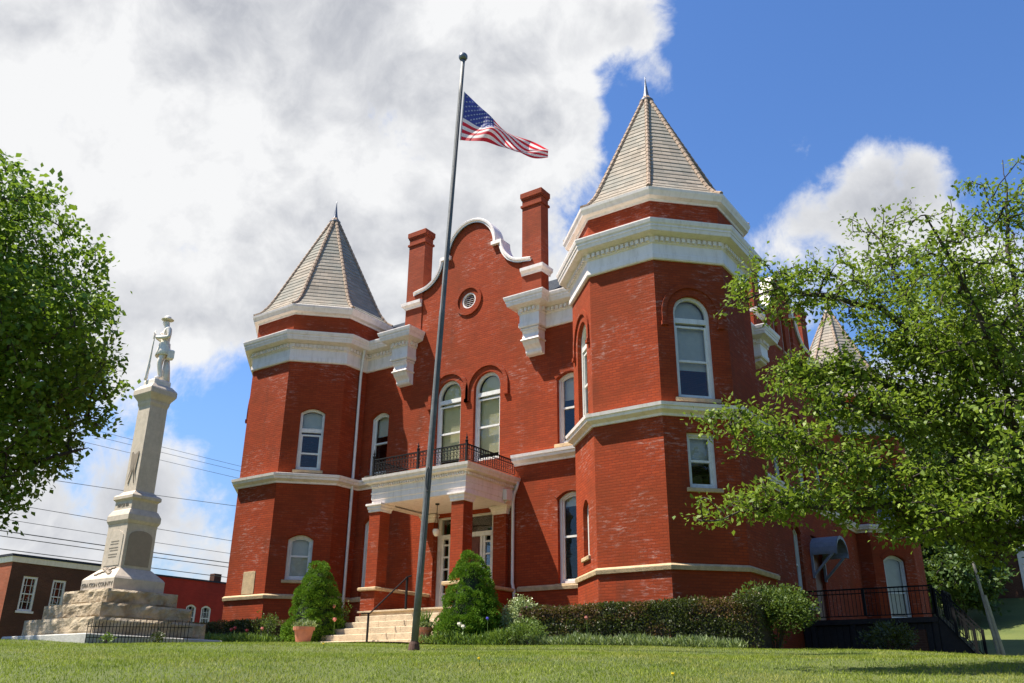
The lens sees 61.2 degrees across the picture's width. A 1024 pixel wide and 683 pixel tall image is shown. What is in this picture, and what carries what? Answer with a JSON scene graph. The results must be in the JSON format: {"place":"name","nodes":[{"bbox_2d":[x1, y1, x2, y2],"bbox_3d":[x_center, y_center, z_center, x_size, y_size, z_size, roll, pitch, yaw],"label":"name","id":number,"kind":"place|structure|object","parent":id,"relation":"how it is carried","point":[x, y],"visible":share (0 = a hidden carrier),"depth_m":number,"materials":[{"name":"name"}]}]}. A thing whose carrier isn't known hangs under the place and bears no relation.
{"place":"outdoors","nodes":[
{"label":"outdoors","id":0,"kind":"place"},
{"bbox_2d":[330,642,449,644],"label":"path","id":1,"kind":"structure","parent":0,"point":[388,642],"depth_m":20.56,"materials":[{"name":"concrete"}]},
{"bbox_2d":[291,618,317,642],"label":"potted plant","id":2,"kind":"object","parent":1,"relation":"on","point":[303,633],"visible":0.96,"depth_m":22.22,"materials":[{"name":"orange plant"}]},
{"bbox_2d":[419,608,434,642],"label":"potted plant","id":3,"kind":"object","parent":1,"relation":"on","point":[426,626],"visible":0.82,"depth_m":21.07,"materials":[{"name":"green plant"}]},
{"bbox_2d":[0,598,1023,682],"bbox_3d":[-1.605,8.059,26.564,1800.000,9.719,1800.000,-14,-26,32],"label":"lawn","id":4,"kind":"structure","parent":0,"point":[1010,626],"depth_m":9.74,"materials":[{"name":"green plant"}]},
{"bbox_2d":[0,553,101,638],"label":"brick building","id":5,"kind":"structure","parent":4,"relation":"on","point":[31,586],"depth_m":49.85,"materials":[{"name":"brick"}]},
{"bbox_2d":[15,576,37,613],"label":"window","id":6,"kind":"structure","parent":5,"relation":"in","point":[25,601],"depth_m":49.65,"materials":[{"name":"paint"}]},
{"bbox_2d":[48,580,65,605],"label":"window","id":7,"kind":"structure","parent":5,"relation":"in","point":[56,589],"depth_m":51.09,"materials":[{"name":"paint"}]},
{"bbox_2d":[0,149,140,535],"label":"maple tree","id":8,"kind":"object","parent":4,"relation":"on","point":[71,375],"visible":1,"depth_m":27.43,"materials":[{"name":"green plant"}]},
{"bbox_2d":[96,631,116,643],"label":"weed clump","id":9,"kind":"object","parent":4,"relation":"on","point":[109,639],"visible":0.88,"depth_m":17.60,"materials":[{"name":"green plant"}]},
{"bbox_2d":[1,316,221,642],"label":"war memorial","id":10,"kind":"object","parent":4,"relation":"on","point":[125,583],"visible":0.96,"depth_m":20.30,"materials":[{"name":"stone"}]},
{"bbox_2d":[84,618,192,643],"bbox_3d":[-7.939,6.225,18.514,0.131,0.655,2.409,-15,-26,33],"label":"garden fence","id":11,"kind":"object","parent":4,"relation":"on","point":[131,637],"visible":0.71,"depth_m":18.38,"materials":[{"name":"black metal"}]},
{"bbox_2d":[148,628,164,642],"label":"weed clump","id":12,"kind":"object","parent":4,"relation":"on","point":[161,636],"visible":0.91,"depth_m":18.62,"materials":[{"name":"green plant"}]},
{"bbox_2d":[155,573,225,622],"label":"brick building","id":13,"kind":"structure","parent":4,"relation":"on","point":[201,599],"depth_m":58.64,"materials":[{"name":"brick"}]},
{"bbox_2d":[186,605,195,622],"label":"window","id":14,"kind":"structure","parent":13,"relation":"in","point":[192,607],"depth_m":58.10,"materials":[{"name":"paint"}]},
{"bbox_2d":[200,606,210,622],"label":"window","id":15,"kind":"structure","parent":13,"relation":"in","point":[204,615],"depth_m":58.92,"materials":[{"name":"paint"}]},
{"bbox_2d":[190,618,285,641],"bbox_3d":[-8.964,9.154,27.056,5.014,0.913,1.016,-14,-26,32],"label":"hedge","id":16,"kind":"object","parent":4,"relation":"on","point":[224,626],"visible":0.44,"depth_m":26.35,"materials":[{"name":"green plant"}]},
{"bbox_2d":[204,631,281,642],"bbox_3d":[-8.325,8.658,25.224,3.472,0.474,1.538,-14,-26,32],"label":"flower bed","id":17,"kind":"object","parent":4,"relation":"on","point":[242,637],"visible":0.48,"depth_m":24.41,"materials":[{"name":"green plant"}]},
{"bbox_2d":[251,610,281,636],"bbox_3d":[-7.183,8.438,25.325,1.000,1.070,0.875,-14,-26,32],"label":"leafy bush","id":18,"kind":"object","parent":4,"relation":"on","point":[268,625],"visible":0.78,"depth_m":25.31,"materials":[{"name":"green plant"}]},
{"bbox_2d":[279,560,345,641],"bbox_3d":[-5.592,7.575,24.815,1.916,2.597,1.906,-14,-26,32],"label":"dwarf spruce","id":19,"kind":"object","parent":4,"relation":"on","point":[313,599],"visible":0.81,"depth_m":24.42,"materials":[{"name":"green plant"}]},
{"bbox_2d":[332,599,352,628],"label":"rose bush","id":20,"kind":"object","parent":4,"relation":"on","point":[345,611],"visible":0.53,"depth_m":24.71,"materials":[{"name":"green plant"}]},
{"bbox_2d":[361,575,411,641],"bbox_3d":[-3.391,7.268,23.405,0.050,2.039,1.908,-14,-26,32],"label":"handrail","id":21,"kind":"object","parent":4,"relation":"on","point":[405,605],"visible":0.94,"depth_m":23.65,"materials":[{"name":"black metal"}]},
{"bbox_2d":[408,52,467,649],"bbox_3d":[-1.344,-0.539,16.498,0.661,12.407,0.292,0,-22,1],"label":"flagpole","id":22,"kind":"object","parent":4,"relation":"on","point":[414,642],"visible":0.94,"depth_m":15.85,"materials":[{"name":"metal"}]},
{"bbox_2d":[460,92,547,158],"bbox_3d":[-0.092,-4.527,18.274,1.943,1.611,0.567,8,-23,-18],"label":"flag","id":23,"kind":"object","parent":22,"relation":"attached to","point":[478,123],"visible":1,"depth_m":18.16,"materials":[{"name":"multicoloured fabric"}]},
{"bbox_2d":[418,628,514,645],"bbox_3d":[-1.117,7.030,20.554,2.630,0.446,0.998,-14,-26,32],"label":"flower bed","id":24,"kind":"object","parent":4,"relation":"on","point":[492,638],"visible":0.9,"depth_m":20.17,"materials":[{"name":"green plant"}]},
{"bbox_2d":[431,549,505,645],"bbox_3d":[-1.048,6.462,21.477,1.841,2.569,1.925,-14,-26,32],"label":"dwarf spruce","id":25,"kind":"object","parent":4,"relation":"on","point":[472,596],"visible":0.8,"depth_m":21.11,"materials":[{"name":"green plant"}]},
{"bbox_2d":[499,593,537,632],"bbox_3d":[0.128,6.897,21.363,1.113,1.341,0.987,-6,-23,16],"label":"variegated shrub","id":26,"kind":"object","parent":4,"relation":"on","point":[518,602],"visible":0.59,"depth_m":21.32,"materials":[{"name":"green plant"}]},
{"bbox_2d":[505,615,550,644],"bbox_3d":[0.307,6.705,20.032,1.160,0.774,1.010,-14,-26,32],"label":"perennial clump","id":27,"kind":"object","parent":4,"relation":"on","point":[531,627],"visible":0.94,"depth_m":19.93,"materials":[{"name":"green plant"}]},
{"bbox_2d":[222,79,931,648],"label":"courthouse","id":28,"kind":"structure","parent":4,"relation":"on","point":[576,459],"depth_m":27.47,"materials":[{"name":"red brick"}]},
{"bbox_2d":[281,528,316,582],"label":"window","id":29,"kind":"structure","parent":28,"relation":"in","point":[299,551],"depth_m":29.00,"materials":[{"name":"glass"}]},
{"bbox_2d":[292,409,324,473],"bbox_3d":[-7.069,3.505,30.373,1.020,2.329,0.380,4,-22,-10],"label":"window","id":30,"kind":"structure","parent":28,"relation":"in","point":[312,423],"depth_m":30.49,"materials":[{"name":"paint"}]},
{"bbox_2d":[355,512,369,598],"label":"window","id":31,"kind":"structure","parent":28,"relation":"in","point":[366,516],"depth_m":29.82,"materials":[{"name":"paint"}]},
{"bbox_2d":[364,406,391,477],"bbox_3d":[-4.691,3.611,30.968,1.100,2.614,0.380,-14,-26,32],"label":"window","id":32,"kind":"structure","parent":28,"relation":"in","point":[383,423],"depth_m":31.31,"materials":[{"name":"paint"}]},
{"bbox_2d":[433,503,439,535],"bbox_3d":[-2.298,5.453,26.436,0.230,1.000,0.224,-14,-26,32],"label":"hanging lantern","id":33,"kind":"object","parent":28,"relation":"hanging from","point":[436,532],"visible":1,"depth_m":26.24,"materials":[{"name":"white glass"}]},
{"bbox_2d":[426,370,467,465],"bbox_3d":[-2.108,2.626,29.434,1.790,3.362,0.405,-14,-26,32],"label":"window","id":34,"kind":"structure","parent":28,"relation":"in","point":[452,402],"depth_m":29.64,"materials":[{"name":"glass"}]},
{"bbox_2d":[472,537,479,566],"bbox_3d":[-1.242,7.281,26.942,0.636,2.340,0.105,-14,-26,32],"label":"door","id":35,"kind":"structure","parent":28,"relation":"in","point":[475,540],"depth_m":27.21,"materials":[{"name":"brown wood"}]},
{"bbox_2d":[464,361,508,461],"bbox_3d":[-0.774,2.294,28.578,1.790,3.362,0.405,-14,-26,32],"label":"window","id":36,"kind":"structure","parent":28,"relation":"in","point":[489,417],"depth_m":28.75,"materials":[{"name":"glass"}]},
{"bbox_2d":[553,364,573,447],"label":"window","id":37,"kind":"structure","parent":28,"relation":"in","point":[568,395],"depth_m":27.11,"materials":[{"name":"paint"}]},
{"bbox_2d":[554,483,576,584],"bbox_3d":[1.802,5.651,25.314,1.160,2.984,0.380,-14,-26,32],"label":"window","id":38,"kind":"structure","parent":28,"relation":"in","point":[570,497],"depth_m":25.64,"materials":[{"name":"paint"}]},
{"bbox_2d":[572,309,589,415],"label":"window","id":39,"kind":"structure","parent":28,"relation":"in","point":[585,334],"depth_m":25.03,"materials":[{"name":"paint"}]},
{"bbox_2d":[581,506,590,562],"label":"window","id":40,"kind":"structure","parent":28,"relation":"in","point":[588,557],"depth_m":22.98,"materials":[{"name":"paint"}]},
{"bbox_2d":[661,283,724,403],"bbox_3d":[4.781,0.052,22.965,1.750,3.359,0.405,4,-22,-10],"label":"window","id":41,"kind":"structure","parent":28,"relation":"in","point":[692,341],"depth_m":23.16,"materials":[{"name":"paint"}]},
{"bbox_2d":[686,433,723,492],"bbox_3d":[4.753,3.063,21.771,0.940,1.540,0.380,4,-22,-10],"label":"window","id":42,"kind":"structure","parent":28,"relation":"in","point":[699,452],"depth_m":21.90,"materials":[{"name":"paint"}]},
{"bbox_2d":[768,412,781,480],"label":"window","id":43,"kind":"structure","parent":28,"relation":"in","point":[777,468],"depth_m":31.21,"materials":[{"name":"paint"}]},
{"bbox_2d":[791,410,803,492],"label":"window","id":44,"kind":"structure","parent":28,"relation":"in","point":[794,411],"depth_m":33.61,"materials":[{"name":"paint"}]},
{"bbox_2d":[791,521,808,604],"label":"window","id":45,"kind":"structure","parent":28,"relation":"in","point":[793,523],"depth_m":31.00,"materials":[{"name":"paint"}]},
{"bbox_2d":[812,443,820,489],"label":"window","id":46,"kind":"structure","parent":28,"relation":"in","point":[814,443],"depth_m":35.45,"materials":[{"name":"paint"}]},
{"bbox_2d":[811,537,826,619],"bbox_3d":[11.374,8.944,32.354,0.100,3.180,1.300,-14,-26,32],"label":"door","id":47,"kind":"structure","parent":28,"relation":"in","point":[819,584],"depth_m":32.43,"materials":[{"name":"brown wood"}]},
{"bbox_2d":[872,475,893,522],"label":"window","id":48,"kind":"structure","parent":28,"relation":"in","point":[883,475],"depth_m":38.81,"materials":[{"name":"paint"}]},
{"bbox_2d":[881,550,911,617],"bbox_3d":[16.533,10.530,37.240,1.260,3.014,0.380,4,-22,-10],"label":"window","id":49,"kind":"structure","parent":28,"relation":"in","point":[891,566],"depth_m":37.49,"materials":[{"name":"glass"}]},
{"bbox_2d":[500,631,747,647],"bbox_3d":[2.213,6.535,18.933,5.925,0.478,0.921,-14,-26,32],"label":"ground cover","id":50,"kind":"object","parent":4,"relation":"on","point":[678,640],"visible":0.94,"depth_m":18.50,"materials":[{"name":"green plant"}]},
{"bbox_2d":[519,590,772,648],"bbox_3d":[2.895,6.399,19.596,6.059,1.162,1.162,-14,-26,32],"label":"hedge","id":51,"kind":"object","parent":4,"relation":"on","point":[728,618],"visible":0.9,"depth_m":18.86,"materials":[{"name":"green plant"}]},
{"bbox_2d":[729,580,821,648],"bbox_3d":[5.568,5.832,18.490,1.991,1.547,1.585,-14,-26,32],"label":"flowering shrub","id":52,"kind":"object","parent":4,"relation":"on","point":[786,607],"visible":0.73,"depth_m":18.19,"materials":[{"name":"green plant"}]},
{"bbox_2d":[672,155,1023,577],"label":"broadleaf tree","id":53,"kind":"object","parent":4,"relation":"on","point":[969,357],"visible":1,"depth_m":10.57,"materials":[{"name":"green plant"}]},
{"bbox_2d":[855,618,920,650],"bbox_3d":[8.960,7.064,20.658,1.517,0.868,1.319,-14,-26,32],"label":"burning bush","id":54,"kind":"object","parent":4,"relation":"on","point":[897,634],"visible":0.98,"depth_m":20.51,"materials":[{"name":"green plant"}]},
{"bbox_2d":[803,585,987,654],"bbox_3d":[12.933,9.762,29.094,5.340,2.602,3.400,-14,-26,32],"label":"entrance landing","id":55,"kind":"object","parent":4,"relation":"on","point":[937,633],"visible":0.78,"depth_m":27.98,"materials":[{"name":"black metal"}]},
{"bbox_2d":[905,444,996,616],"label":"background tree","id":56,"kind":"object","parent":4,"relation":"on","point":[945,542],"visible":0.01,"depth_m":48.16,"materials":[{"name":"green plant"}]},
{"bbox_2d":[904,385,1023,481],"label":"background tree","id":57,"kind":"object","parent":4,"relation":"on","point":[922,442],"visible":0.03,"depth_m":57.82,"materials":[{"name":"green plant"}]},
{"bbox_2d":[921,538,1019,624],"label":"background bush","id":58,"kind":"object","parent":4,"relation":"on","point":[962,588],"visible":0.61,"depth_m":45.16,"materials":[{"name":"green plant"}]},
{"bbox_2d":[933,454,1017,580],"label":"background tree","id":59,"kind":"object","parent":4,"relation":"on","point":[990,518],"visible":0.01,"depth_m":51.61,"materials":[{"name":"green plant"}]},
{"bbox_2d":[972,562,1000,655],"bbox_3d":[15.810,9.025,28.762,0.429,3.380,0.117,-1,-22,3],"label":"wooden pole","id":60,"kind":"object","parent":4,"relation":"on","point":[987,615],"visible":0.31,"depth_m":28.73,"materials":[{"name":"grey wood"}]},
{"bbox_2d":[973,549,1011,608],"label":"background bush","id":61,"kind":"object","parent":4,"relation":"on","point":[992,572],"visible":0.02,"depth_m":48.98,"materials":[{"name":"green plant"}]},
{"bbox_2d":[983,595,1005,655],"bbox_3d":[15.954,9.555,28.507,0.446,2.318,0.146,0,-22,2],"label":"wooden pole","id":62,"kind":"object","parent":4,"relation":"on","point":[1000,644],"visible":0.65,"depth_m":28.51,"materials":[{"name":"grey wood"}]},
{"bbox_2d":[982,501,1023,598],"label":"brick house","id":63,"kind":"structure","parent":4,"relation":"on","point":[1015,588],"depth_m":51.29,"materials":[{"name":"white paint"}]},
{"bbox_3d":[-45.547,-1.060,18.364,2.200,14.525,0.310,-14,-26,32],"label":"utility pole","id":64,"kind":"object","parent":4,"relation":"on","visible":0},
{"bbox_2d":[0,548,226,577],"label":"overhead wire","id":65,"kind":"object","parent":64,"relation":"attached to","point":[101,561],"visible":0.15,"depth_m":47.43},
{"bbox_2d":[0,530,228,562],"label":"overhead wire","id":66,"kind":"object","parent":64,"relation":"attached to","point":[104,545],"visible":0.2,"depth_m":47.75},
{"bbox_2d":[0,518,229,553],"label":"overhead wire","id":67,"kind":"object","parent":64,"relation":"attached to","point":[104,534],"visible":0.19,"depth_m":48.36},
{"bbox_2d":[10,424,235,477],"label":"overhead wire","id":68,"kind":"object","parent":64,"relation":"attached to","point":[162,460],"visible":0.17,"depth_m":53.26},
{"bbox_2d":[25,506,230,540],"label":"overhead wire","id":69,"kind":"object","parent":64,"relation":"attached to","point":[106,520],"visible":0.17,"depth_m":48.63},
{"bbox_2d":[37,477,233,505],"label":"overhead wire","id":70,"kind":"object","parent":64,"relation":"attached to","point":[123,490],"visible":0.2,"depth_m":50.21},
{"bbox_2d":[79,426,237,465],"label":"overhead wire","id":71,"kind":"object","parent":64,"relation":"attached to","point":[164,447],"visible":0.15,"depth_m":53.59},
{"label":"utility pole","id":72,"kind":"object","parent":4,"relation":"on","visible":0},
{"bbox_2d":[0,535,225,566],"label":"overhead wire","id":73,"kind":"object","parent":72,"relation":"attached to","point":[102,550],"visible":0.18,"depth_m":47.46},
{"bbox_2d":[68,429,237,470],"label":"overhead wire","id":74,"kind":"object","parent":72,"relation":"attached to","point":[166,453],"visible":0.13,"depth_m":54.03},
{"bbox_2d":[0,0,1023,581],"label":"sky","id":75,"kind":"structure","parent":0,"point":[213,143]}
]}

